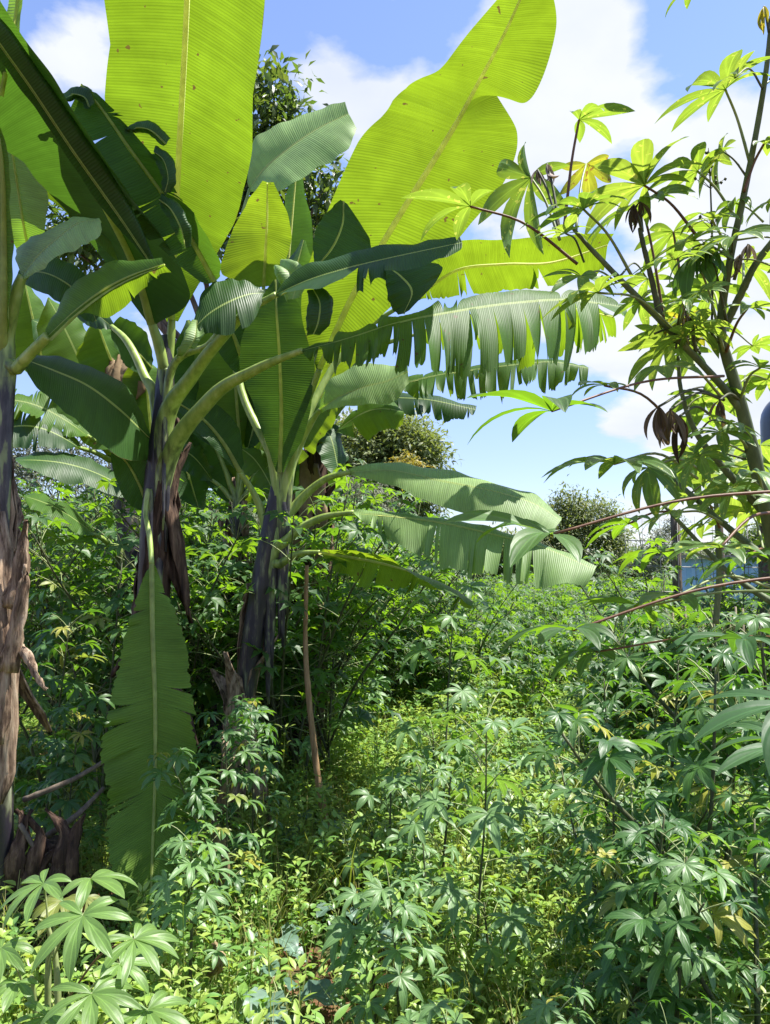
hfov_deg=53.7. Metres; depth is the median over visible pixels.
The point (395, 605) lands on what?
cassava shrub
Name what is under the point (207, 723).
cassava shrub
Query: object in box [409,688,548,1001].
cassava plant
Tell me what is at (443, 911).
broadleaf weed
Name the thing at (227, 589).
cassava shrub
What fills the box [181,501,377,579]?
cassava shrub
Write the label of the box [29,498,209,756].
cassava shrub
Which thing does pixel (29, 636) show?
cassava shrub
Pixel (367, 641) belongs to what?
cassava shrub
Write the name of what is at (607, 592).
cassava plant
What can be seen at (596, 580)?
cassava plant
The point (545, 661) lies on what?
cassava plant
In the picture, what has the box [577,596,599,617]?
cassava plant
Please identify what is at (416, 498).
cassava shrub
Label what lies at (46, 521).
cassava shrub
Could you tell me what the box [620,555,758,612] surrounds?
blue building
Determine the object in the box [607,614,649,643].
cassava plant
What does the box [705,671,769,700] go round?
cassava plant
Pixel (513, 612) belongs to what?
cassava plant
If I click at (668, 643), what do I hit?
cassava plant
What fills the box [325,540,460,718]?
cassava shrub
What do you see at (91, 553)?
cassava shrub
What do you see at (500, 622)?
cassava shrub
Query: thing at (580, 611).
cassava plant
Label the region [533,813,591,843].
broadleaf weed
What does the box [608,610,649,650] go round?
cassava plant
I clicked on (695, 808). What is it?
cassava plant
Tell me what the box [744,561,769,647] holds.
cassava plant
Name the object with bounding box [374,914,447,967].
broadleaf weed
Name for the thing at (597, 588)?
cassava plant
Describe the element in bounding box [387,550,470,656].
cassava shrub
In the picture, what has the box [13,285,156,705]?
banana plant
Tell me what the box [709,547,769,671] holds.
cassava plant
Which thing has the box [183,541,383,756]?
cassava shrub
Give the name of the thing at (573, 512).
spreading tree
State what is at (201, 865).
cassava plant
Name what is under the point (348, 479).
cassava shrub
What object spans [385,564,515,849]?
cassava plant
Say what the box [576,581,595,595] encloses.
cassava plant
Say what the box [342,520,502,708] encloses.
cassava shrub
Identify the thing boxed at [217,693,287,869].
cassava plant
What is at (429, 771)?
cassava seedling
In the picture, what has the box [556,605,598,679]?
cassava plant
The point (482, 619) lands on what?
cassava shrub
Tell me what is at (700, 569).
cassava plant
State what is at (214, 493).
cassava shrub
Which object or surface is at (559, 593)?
cassava plant
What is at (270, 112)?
mango tree
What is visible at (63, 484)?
cassava shrub
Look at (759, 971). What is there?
cassava plant
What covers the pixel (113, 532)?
cassava shrub
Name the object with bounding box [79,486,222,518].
cassava shrub
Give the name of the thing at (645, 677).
cassava plant
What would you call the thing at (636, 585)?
cassava plant
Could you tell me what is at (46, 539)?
cassava shrub
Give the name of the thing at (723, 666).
cassava plant
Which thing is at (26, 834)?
dead branch
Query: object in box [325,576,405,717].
cassava shrub
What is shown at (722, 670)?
cassava plant
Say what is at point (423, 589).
cassava shrub
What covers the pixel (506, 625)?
cassava shrub
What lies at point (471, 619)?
cassava shrub
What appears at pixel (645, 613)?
cassava plant
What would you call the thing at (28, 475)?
tree
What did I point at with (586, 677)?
cassava plant
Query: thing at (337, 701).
cassava seedling
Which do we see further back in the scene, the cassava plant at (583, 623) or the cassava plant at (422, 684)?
the cassava plant at (583, 623)
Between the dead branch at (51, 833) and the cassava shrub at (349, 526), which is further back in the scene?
the cassava shrub at (349, 526)
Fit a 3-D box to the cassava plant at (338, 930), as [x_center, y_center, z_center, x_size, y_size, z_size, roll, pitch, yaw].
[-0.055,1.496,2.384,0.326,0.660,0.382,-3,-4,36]
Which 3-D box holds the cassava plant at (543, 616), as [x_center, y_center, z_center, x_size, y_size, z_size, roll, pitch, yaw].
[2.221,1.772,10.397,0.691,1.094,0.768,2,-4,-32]
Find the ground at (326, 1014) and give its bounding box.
[14,560,747,1023]
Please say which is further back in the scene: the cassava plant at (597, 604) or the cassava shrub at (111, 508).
the cassava plant at (597, 604)
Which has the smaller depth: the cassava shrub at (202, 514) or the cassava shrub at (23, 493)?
the cassava shrub at (202, 514)
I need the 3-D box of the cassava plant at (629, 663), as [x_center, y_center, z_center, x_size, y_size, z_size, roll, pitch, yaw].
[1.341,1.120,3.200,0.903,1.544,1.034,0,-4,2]
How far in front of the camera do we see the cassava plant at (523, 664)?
6.98 m
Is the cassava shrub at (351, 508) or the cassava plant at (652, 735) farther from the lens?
the cassava shrub at (351, 508)
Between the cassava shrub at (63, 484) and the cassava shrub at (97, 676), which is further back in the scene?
the cassava shrub at (63, 484)
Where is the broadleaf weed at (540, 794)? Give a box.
[495,780,541,800]
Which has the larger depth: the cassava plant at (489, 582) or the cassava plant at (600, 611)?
the cassava plant at (489, 582)
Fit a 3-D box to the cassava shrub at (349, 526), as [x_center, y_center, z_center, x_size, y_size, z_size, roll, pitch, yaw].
[-0.756,0.812,4.673,1.626,2.261,2.204,1,-4,-9]
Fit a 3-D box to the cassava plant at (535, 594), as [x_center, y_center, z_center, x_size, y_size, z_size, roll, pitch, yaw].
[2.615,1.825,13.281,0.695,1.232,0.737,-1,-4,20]
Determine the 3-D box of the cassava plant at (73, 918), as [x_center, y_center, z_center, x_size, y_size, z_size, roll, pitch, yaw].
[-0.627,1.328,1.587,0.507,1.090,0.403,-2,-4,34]
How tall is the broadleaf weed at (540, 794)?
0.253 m
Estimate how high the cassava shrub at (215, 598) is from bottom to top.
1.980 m
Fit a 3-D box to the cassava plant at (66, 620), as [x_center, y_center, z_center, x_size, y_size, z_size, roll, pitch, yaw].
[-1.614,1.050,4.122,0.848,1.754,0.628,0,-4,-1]
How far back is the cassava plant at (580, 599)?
6.55 m
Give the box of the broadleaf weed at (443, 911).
[438,903,528,953]
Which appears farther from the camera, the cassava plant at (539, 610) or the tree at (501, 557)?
the tree at (501, 557)
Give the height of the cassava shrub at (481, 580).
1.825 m
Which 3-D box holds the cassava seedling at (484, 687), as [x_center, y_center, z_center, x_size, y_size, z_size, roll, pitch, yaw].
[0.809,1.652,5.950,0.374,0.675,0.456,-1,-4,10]
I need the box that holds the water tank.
[757,402,769,621]
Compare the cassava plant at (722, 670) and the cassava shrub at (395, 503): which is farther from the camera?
the cassava shrub at (395, 503)
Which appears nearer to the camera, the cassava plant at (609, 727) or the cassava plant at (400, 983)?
the cassava plant at (400, 983)
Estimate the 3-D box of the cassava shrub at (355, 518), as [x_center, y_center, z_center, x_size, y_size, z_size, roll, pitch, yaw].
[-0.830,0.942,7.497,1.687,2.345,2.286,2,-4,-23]
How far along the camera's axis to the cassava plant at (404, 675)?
6.43 m
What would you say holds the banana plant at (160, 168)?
on the ground at (326, 1014)
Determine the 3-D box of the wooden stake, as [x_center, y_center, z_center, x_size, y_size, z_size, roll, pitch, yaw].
[-0.372,1.075,4.168,0.215,1.562,0.081,-2,-4,30]
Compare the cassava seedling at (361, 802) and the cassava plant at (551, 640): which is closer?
the cassava seedling at (361, 802)
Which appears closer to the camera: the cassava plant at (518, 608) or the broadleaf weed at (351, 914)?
the broadleaf weed at (351, 914)
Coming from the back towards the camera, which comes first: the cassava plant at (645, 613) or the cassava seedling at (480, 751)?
the cassava plant at (645, 613)
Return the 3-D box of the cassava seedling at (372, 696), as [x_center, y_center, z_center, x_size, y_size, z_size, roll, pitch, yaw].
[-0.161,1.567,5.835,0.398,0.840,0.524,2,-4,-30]
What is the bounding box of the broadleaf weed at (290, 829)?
[280,810,348,864]
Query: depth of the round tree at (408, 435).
22.85 m
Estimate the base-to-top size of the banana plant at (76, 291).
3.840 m
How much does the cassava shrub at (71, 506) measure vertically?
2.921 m
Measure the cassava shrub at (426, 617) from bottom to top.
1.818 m
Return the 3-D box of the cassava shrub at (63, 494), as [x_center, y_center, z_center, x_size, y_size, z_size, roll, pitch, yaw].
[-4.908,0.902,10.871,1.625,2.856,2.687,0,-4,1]
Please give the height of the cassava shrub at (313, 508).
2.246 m
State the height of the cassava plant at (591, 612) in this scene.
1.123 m
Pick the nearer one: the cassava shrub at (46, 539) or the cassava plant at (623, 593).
the cassava shrub at (46, 539)
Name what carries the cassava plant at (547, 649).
on the ground at (326, 1014)
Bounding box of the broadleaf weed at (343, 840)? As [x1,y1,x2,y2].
[321,834,357,858]
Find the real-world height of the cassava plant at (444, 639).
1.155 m
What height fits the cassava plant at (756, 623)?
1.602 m
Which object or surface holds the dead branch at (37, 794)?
attached to the banana plant at (160, 168)
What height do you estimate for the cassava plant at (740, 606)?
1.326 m
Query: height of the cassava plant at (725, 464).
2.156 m
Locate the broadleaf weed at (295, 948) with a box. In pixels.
[252,921,306,976]
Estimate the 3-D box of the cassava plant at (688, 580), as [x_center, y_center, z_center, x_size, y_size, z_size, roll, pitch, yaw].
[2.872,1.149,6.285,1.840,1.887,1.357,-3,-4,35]
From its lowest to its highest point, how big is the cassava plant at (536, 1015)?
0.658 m
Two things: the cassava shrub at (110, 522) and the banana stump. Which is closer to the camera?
the banana stump
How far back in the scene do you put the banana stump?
2.81 m
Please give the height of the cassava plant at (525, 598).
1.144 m
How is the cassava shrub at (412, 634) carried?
on the ground at (326, 1014)
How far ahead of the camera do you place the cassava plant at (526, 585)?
21.50 m
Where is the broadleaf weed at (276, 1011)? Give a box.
[244,990,295,1023]
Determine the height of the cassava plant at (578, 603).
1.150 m
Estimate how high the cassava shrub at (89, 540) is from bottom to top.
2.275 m
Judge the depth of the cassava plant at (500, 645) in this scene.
7.10 m
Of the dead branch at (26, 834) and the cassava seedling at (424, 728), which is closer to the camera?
the dead branch at (26, 834)
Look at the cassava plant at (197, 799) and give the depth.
2.91 m
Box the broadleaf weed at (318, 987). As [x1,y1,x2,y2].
[225,960,337,1023]
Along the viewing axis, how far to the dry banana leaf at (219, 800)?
3.77 m
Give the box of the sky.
[0,0,769,558]
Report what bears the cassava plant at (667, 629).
on the ground at (326, 1014)
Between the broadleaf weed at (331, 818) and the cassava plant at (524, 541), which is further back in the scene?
the broadleaf weed at (331, 818)
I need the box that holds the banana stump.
[3,807,85,972]
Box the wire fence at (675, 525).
[624,515,756,641]
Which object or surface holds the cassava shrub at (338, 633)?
on the ground at (326, 1014)
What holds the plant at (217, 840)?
on the weeds at (512, 744)
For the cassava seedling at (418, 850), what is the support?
on the ground at (326, 1014)
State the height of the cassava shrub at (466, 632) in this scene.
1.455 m
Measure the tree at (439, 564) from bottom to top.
3.546 m
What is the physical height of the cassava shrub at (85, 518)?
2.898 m
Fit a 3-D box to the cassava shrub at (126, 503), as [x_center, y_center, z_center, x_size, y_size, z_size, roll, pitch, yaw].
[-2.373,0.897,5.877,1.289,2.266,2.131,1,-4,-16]
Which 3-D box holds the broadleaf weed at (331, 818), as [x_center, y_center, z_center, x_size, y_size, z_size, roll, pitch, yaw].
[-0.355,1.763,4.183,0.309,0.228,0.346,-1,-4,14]
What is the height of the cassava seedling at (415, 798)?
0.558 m
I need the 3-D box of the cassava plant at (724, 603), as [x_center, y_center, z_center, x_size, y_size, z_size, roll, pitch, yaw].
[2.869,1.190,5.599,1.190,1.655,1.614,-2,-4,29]
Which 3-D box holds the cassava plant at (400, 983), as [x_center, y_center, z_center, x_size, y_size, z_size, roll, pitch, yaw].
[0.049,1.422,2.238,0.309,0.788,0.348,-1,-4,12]
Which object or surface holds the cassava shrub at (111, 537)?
on the ground at (326, 1014)
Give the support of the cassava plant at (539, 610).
on the ground at (326, 1014)
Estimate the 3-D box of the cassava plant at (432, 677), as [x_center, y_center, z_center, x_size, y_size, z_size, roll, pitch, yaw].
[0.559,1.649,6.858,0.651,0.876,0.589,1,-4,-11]
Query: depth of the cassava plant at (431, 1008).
1.96 m
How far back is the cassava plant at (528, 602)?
11.90 m
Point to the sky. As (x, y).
(630, 54)
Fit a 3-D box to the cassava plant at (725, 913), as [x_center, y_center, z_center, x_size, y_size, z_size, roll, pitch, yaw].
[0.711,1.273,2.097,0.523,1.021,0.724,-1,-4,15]
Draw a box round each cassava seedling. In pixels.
[283,680,347,724]
[284,664,350,728]
[324,649,367,729]
[337,766,438,885]
[338,659,394,753]
[358,831,440,927]
[361,672,399,710]
[370,788,412,850]
[375,774,433,868]
[388,717,431,762]
[390,716,481,797]
[403,760,503,894]
[404,750,466,840]
[429,690,480,757]
[441,878,538,1005]
[448,742,519,802]
[465,772,557,888]
[467,678,510,724]
[498,638,561,705]
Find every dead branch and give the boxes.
[18,823,50,868]
[22,761,103,802]
[45,786,104,838]
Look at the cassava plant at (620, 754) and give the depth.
2.39 m
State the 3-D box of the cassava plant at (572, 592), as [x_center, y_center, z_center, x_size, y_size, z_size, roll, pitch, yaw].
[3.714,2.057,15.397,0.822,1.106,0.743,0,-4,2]
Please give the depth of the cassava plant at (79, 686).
3.55 m
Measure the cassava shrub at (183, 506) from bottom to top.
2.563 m
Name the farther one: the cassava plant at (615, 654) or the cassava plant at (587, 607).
the cassava plant at (587, 607)
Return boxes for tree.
[13,427,213,522]
[45,45,348,527]
[330,405,462,549]
[400,530,488,581]
[453,553,515,589]
[473,521,533,588]
[515,474,641,595]
[596,537,663,590]
[626,509,711,584]
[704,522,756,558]
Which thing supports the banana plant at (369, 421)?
on the ground at (326, 1014)
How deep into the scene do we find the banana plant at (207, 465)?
5.22 m
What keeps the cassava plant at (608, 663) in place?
on the ground at (326, 1014)
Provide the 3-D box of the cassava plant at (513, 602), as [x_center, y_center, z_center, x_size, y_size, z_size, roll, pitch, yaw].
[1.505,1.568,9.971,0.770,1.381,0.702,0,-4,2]
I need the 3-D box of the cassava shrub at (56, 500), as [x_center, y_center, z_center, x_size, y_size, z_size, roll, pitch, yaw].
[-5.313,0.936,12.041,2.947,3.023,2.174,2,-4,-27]
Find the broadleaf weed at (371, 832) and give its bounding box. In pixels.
[363,811,418,840]
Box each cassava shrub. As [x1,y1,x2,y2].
[15,468,140,646]
[16,501,216,800]
[16,545,116,762]
[17,479,87,628]
[18,477,116,717]
[18,487,96,751]
[18,487,201,668]
[19,490,258,724]
[20,473,106,671]
[20,502,329,730]
[21,500,88,606]
[22,479,314,763]
[22,482,219,566]
[23,483,139,705]
[23,490,110,628]
[24,492,112,661]
[24,518,93,661]
[27,470,91,602]
[27,537,71,619]
[28,554,213,749]
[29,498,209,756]
[38,526,242,815]
[43,504,260,728]
[46,477,401,765]
[52,537,200,637]
[54,500,218,653]
[64,505,312,752]
[75,559,219,724]
[76,475,364,715]
[77,504,255,642]
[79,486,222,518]
[85,501,227,593]
[86,548,216,739]
[89,501,258,635]
[91,486,412,759]
[113,506,397,744]
[170,495,335,786]
[179,458,419,796]
[179,489,389,674]
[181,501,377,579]
[181,505,378,578]
[181,505,453,772]
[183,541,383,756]
[186,484,396,537]
[190,528,455,781]
[191,521,423,722]
[199,514,448,755]
[201,493,220,542]
[206,478,438,773]
[207,495,428,578]
[213,489,417,660]
[249,488,438,705]
[252,542,427,690]
[254,476,399,691]
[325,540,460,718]
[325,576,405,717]
[329,508,449,706]
[330,476,394,576]
[330,486,436,557]
[333,518,464,688]
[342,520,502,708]
[347,547,463,682]
[347,578,465,706]
[384,575,503,709]
[386,555,533,722]
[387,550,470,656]
[387,551,454,680]
[390,601,487,701]
[396,557,469,688]
[404,551,490,634]
[434,579,505,694]
[438,596,493,649]
[446,600,520,682]
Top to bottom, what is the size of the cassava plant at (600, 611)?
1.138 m
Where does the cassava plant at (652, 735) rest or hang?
on the ground at (326, 1014)
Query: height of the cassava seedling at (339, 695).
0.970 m
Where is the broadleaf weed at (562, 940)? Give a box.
[536,921,616,964]
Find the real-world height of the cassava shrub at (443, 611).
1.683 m
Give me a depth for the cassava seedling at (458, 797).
3.39 m
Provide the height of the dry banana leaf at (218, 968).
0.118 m
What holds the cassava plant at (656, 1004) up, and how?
on the ground at (326, 1014)
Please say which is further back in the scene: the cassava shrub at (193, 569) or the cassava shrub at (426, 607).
the cassava shrub at (426, 607)
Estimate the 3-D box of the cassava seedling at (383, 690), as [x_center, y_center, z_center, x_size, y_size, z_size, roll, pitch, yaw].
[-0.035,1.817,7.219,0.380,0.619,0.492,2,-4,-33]
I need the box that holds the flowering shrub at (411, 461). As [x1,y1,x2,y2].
[384,448,437,512]
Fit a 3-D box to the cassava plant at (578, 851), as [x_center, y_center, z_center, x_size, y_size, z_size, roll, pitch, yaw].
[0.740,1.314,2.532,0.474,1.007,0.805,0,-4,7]
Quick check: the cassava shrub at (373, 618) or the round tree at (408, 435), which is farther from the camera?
the round tree at (408, 435)
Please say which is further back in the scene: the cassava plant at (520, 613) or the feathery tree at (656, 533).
the feathery tree at (656, 533)
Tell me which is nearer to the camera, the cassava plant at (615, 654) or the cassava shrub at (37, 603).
the cassava plant at (615, 654)
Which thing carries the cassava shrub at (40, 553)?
on the ground at (326, 1014)
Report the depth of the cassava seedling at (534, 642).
7.12 m
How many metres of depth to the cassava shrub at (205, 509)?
6.66 m
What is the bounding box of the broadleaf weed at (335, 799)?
[310,783,356,814]
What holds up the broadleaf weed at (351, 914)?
on the ground at (326, 1014)
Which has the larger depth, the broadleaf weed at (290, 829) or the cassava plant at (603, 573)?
the cassava plant at (603, 573)
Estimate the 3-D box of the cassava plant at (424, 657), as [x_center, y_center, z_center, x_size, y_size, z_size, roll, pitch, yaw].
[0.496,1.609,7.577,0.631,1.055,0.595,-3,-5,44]
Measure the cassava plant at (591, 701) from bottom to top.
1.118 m
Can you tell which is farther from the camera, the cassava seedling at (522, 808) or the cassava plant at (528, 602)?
the cassava plant at (528, 602)
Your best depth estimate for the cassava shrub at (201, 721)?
5.59 m
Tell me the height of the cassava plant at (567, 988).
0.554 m
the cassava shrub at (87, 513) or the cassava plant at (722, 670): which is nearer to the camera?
the cassava plant at (722, 670)
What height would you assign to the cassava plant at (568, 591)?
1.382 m
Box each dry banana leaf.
[206,941,225,976]
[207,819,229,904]
[216,731,238,820]
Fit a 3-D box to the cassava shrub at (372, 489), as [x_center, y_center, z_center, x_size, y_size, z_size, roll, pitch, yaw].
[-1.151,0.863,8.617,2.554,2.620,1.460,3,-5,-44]
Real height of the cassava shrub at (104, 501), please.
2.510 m
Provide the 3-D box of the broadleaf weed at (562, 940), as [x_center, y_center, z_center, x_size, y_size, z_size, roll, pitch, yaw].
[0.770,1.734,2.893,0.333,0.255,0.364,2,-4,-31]
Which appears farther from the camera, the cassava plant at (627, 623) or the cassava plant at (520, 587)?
the cassava plant at (520, 587)
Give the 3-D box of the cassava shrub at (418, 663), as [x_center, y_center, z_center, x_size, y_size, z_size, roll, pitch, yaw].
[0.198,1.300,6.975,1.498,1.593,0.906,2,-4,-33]
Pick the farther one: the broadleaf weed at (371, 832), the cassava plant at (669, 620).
the cassava plant at (669, 620)
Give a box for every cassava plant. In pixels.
[0,868,189,1023]
[13,607,106,833]
[14,705,108,854]
[27,544,136,845]
[135,820,238,1021]
[138,705,265,930]
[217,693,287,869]
[316,870,422,1023]
[343,856,453,1023]
[351,621,422,727]
[384,752,466,973]
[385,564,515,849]
[394,998,485,1023]
[401,633,474,726]
[402,0,769,623]
[403,622,458,706]
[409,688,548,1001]
[416,624,484,715]
[416,647,472,708]
[442,375,769,775]
[469,621,506,656]
[470,617,542,713]
[472,624,552,705]
[473,580,528,656]
[475,608,523,674]
[477,573,502,603]
[477,585,522,645]
[492,633,576,728]
[500,590,529,619]
[500,739,585,898]
[507,617,561,679]
[508,583,531,596]
[508,599,541,650]
[513,586,559,626]
[513,607,550,640]
[515,634,570,701]
[516,580,533,593]
[516,589,541,623]
[517,587,550,614]
[517,986,594,1023]
[518,598,557,644]
[520,648,769,1016]
[521,586,574,643]
[523,609,595,693]
[527,601,568,654]
[528,571,536,595]
[532,749,681,993]
[534,584,583,642]
[541,521,766,708]
[541,667,698,869]
[544,585,569,615]
[546,956,623,1023]
[548,586,585,617]
[548,792,758,1023]
[553,565,732,760]
[556,581,709,685]
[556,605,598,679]
[557,582,581,605]
[557,604,584,639]
[560,590,597,639]
[560,652,628,750]
[566,638,626,700]
[570,600,613,666]
[574,602,604,653]
[575,642,669,766]
[575,759,738,964]
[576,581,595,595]
[576,592,769,889]
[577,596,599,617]
[577,788,769,1023]
[580,640,769,897]
[581,591,607,616]
[588,572,757,651]
[589,614,646,695]
[593,578,617,609]
[598,536,762,669]
[598,571,620,593]
[599,627,694,736]
[601,821,763,1023]
[601,968,733,1023]
[602,600,706,733]
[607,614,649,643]
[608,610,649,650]
[608,636,673,727]
[610,588,641,600]
[616,607,727,764]
[625,574,650,594]
[630,592,662,612]
[633,604,768,679]
[636,599,671,629]
[641,998,701,1023]
[652,572,671,592]
[652,665,769,954]
[656,581,672,593]
[657,603,769,668]
[671,564,758,633]
[672,577,758,633]
[677,561,757,671]
[678,593,769,944]
[686,650,769,763]
[705,600,769,697]
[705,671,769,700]
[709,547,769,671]
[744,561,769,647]
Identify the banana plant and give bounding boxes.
[0,0,169,929]
[0,0,626,931]
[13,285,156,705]
[174,178,344,768]
[178,0,613,842]
[288,301,615,773]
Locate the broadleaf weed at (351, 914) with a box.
[312,892,359,924]
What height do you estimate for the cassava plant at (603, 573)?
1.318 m
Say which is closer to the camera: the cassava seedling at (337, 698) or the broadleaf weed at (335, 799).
the broadleaf weed at (335, 799)
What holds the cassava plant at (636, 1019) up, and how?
on the ground at (326, 1014)
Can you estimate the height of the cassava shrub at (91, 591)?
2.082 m
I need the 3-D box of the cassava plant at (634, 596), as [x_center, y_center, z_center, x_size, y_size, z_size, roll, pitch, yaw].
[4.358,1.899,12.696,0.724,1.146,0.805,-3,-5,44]
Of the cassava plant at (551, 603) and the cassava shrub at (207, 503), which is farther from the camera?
the cassava plant at (551, 603)
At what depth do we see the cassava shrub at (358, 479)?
6.55 m
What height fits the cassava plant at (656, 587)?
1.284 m
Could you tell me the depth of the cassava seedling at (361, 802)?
3.36 m
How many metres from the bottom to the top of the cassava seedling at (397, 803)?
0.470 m
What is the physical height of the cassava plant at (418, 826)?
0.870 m
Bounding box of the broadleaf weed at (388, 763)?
[377,751,405,768]
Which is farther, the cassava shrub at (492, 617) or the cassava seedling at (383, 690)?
the cassava shrub at (492, 617)
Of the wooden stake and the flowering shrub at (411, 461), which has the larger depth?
the flowering shrub at (411, 461)
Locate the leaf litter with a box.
[18,681,737,1022]
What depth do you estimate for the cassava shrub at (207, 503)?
8.02 m
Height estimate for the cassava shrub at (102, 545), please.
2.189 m
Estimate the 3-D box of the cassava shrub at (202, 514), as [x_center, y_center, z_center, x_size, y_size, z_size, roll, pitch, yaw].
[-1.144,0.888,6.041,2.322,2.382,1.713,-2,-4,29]
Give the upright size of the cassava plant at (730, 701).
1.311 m
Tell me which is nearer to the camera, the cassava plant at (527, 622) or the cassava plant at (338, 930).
the cassava plant at (338, 930)
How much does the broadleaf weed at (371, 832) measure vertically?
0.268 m
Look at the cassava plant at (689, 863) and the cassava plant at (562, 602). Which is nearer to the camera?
the cassava plant at (689, 863)
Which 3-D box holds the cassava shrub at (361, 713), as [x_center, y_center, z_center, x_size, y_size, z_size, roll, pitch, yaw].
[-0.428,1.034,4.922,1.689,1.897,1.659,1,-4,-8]
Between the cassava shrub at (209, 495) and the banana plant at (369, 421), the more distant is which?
the cassava shrub at (209, 495)
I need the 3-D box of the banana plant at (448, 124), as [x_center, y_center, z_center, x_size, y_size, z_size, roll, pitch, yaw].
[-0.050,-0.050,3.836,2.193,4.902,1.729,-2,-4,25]
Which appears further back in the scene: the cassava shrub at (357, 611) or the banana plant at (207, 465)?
the cassava shrub at (357, 611)
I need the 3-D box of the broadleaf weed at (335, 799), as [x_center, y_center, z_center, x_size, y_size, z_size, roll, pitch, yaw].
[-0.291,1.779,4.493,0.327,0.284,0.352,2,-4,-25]
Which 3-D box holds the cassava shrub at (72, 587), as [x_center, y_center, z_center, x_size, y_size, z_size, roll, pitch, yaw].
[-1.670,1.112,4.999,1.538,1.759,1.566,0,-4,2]
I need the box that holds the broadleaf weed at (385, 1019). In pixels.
[363,1010,416,1023]
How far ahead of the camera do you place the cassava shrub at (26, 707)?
5.69 m
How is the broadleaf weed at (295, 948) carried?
on the ground at (326, 1014)
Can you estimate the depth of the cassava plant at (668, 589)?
18.54 m
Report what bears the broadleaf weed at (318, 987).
on the ground at (326, 1014)
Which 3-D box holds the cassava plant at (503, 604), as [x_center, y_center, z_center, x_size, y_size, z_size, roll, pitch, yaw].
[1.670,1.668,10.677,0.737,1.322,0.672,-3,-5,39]
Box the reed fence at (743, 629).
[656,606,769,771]
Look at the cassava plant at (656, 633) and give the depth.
5.18 m
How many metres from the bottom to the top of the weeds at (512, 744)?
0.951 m
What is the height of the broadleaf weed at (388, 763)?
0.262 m
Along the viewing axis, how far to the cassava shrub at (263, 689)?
4.92 m
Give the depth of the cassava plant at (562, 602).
10.85 m
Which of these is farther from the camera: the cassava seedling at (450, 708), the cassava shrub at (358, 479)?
the cassava shrub at (358, 479)
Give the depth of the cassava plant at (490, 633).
9.55 m
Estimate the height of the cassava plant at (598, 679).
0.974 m
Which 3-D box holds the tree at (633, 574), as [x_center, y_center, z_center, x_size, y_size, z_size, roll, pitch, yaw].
[12.329,2.825,37.904,3.870,3.207,3.120,0,-4,0]
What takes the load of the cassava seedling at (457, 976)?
on the ground at (326, 1014)
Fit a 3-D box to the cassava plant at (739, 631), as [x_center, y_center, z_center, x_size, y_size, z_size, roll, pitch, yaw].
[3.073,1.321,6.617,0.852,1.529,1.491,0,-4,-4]
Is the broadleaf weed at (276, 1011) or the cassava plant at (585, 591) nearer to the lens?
the broadleaf weed at (276, 1011)
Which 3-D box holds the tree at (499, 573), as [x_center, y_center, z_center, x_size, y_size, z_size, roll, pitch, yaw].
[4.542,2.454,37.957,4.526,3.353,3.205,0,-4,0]
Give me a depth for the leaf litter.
3.08 m
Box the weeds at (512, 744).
[0,608,769,1023]
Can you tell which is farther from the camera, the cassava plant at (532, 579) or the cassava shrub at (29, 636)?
the cassava plant at (532, 579)
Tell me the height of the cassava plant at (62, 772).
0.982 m
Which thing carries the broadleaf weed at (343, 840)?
on the ground at (326, 1014)
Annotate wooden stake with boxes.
[303,565,329,824]
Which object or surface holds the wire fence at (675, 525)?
on the ground at (326, 1014)
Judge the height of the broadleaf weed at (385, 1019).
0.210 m
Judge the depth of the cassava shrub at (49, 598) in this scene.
4.91 m
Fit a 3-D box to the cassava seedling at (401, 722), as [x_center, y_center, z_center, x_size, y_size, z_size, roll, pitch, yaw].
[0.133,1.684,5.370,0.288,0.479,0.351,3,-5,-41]
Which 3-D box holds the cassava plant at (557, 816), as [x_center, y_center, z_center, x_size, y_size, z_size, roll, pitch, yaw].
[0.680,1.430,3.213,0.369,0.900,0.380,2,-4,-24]
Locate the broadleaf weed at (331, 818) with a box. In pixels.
[294,808,351,839]
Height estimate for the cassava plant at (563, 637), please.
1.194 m
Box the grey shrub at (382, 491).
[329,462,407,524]
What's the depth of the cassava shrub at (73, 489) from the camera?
10.21 m

